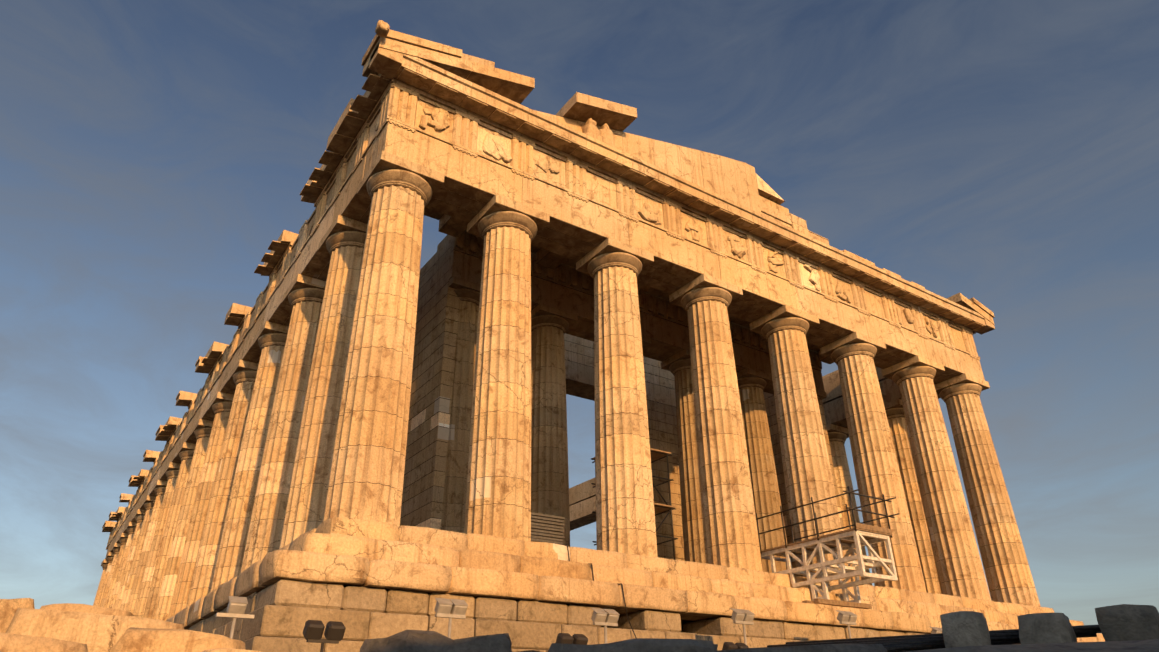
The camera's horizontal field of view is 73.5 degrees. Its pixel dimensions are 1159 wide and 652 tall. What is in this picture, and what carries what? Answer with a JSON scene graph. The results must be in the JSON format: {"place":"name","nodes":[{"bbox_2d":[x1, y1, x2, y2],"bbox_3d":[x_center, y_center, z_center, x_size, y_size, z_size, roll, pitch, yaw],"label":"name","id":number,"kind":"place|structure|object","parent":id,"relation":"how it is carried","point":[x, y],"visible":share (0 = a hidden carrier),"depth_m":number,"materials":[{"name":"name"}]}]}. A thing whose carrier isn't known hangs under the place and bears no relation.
{"place":"outdoors","nodes":[
{"label":"outdoors","id":0,"kind":"place"},
{"bbox_2d":[0,0,1158,624],"label":"sky","id":1,"kind":"structure","parent":0,"point":[1003,155],"materials":[{"name":"blue"}]},
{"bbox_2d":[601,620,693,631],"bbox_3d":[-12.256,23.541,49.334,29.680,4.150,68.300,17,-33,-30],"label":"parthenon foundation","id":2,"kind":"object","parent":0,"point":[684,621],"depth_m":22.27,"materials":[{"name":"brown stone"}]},
{"bbox_2d":[906,639,1158,651],"bbox_3d":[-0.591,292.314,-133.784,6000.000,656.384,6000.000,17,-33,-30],"label":"ground","id":3,"kind":"structure","parent":0,"point":[1151,645],"depth_m":6.77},
{"bbox_2d":[0,598,260,651],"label":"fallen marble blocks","id":4,"kind":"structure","parent":3,"relation":"on","point":[26,625],"depth_m":11.41,"materials":[{"name":"beige stone"}]},
{"bbox_2d":[215,596,942,651],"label":"floodlights","id":5,"kind":"object","parent":3,"relation":"on","point":[313,631],"visible":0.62,"depth_m":14.49,"materials":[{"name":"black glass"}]},
{"bbox_2d":[187,580,1012,651],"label":"stone foundation","id":6,"kind":"object","parent":3,"relation":"on","point":[283,611],"visible":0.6,"depth_m":16.57,"materials":[{"name":"beige stone"}]},
{"bbox_2d":[93,20,1104,641],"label":"temple","id":7,"kind":"structure","parent":6,"relation":"on","point":[371,404],"depth_m":27.43,"materials":[{"name":"beige stone"}]},
{"bbox_2d":[531,512,853,581],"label":"dark stacked plates","id":8,"kind":"object","parent":7,"relation":"on","point":[547,528],"visible":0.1,"depth_m":23.31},
{"bbox_2d":[756,486,898,608],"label":"scaffold platform","id":9,"kind":"structure","parent":7,"relation":"on","point":[857,537],"depth_m":23.91,"materials":[{"name":"paint"}]},
{"bbox_2d":[564,448,1100,651],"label":"dark scaffold tubes","id":10,"kind":"object","parent":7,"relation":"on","point":[904,643],"visible":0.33,"depth_m":9.16,"materials":[{"name":"metal"}]},
{"bbox_2d":[360,604,1158,651],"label":"stone blocks","id":11,"kind":"object","parent":3,"relation":"on","point":[1126,622],"visible":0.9,"depth_m":7.77,"materials":[{"name":"black stone"}]}
]}

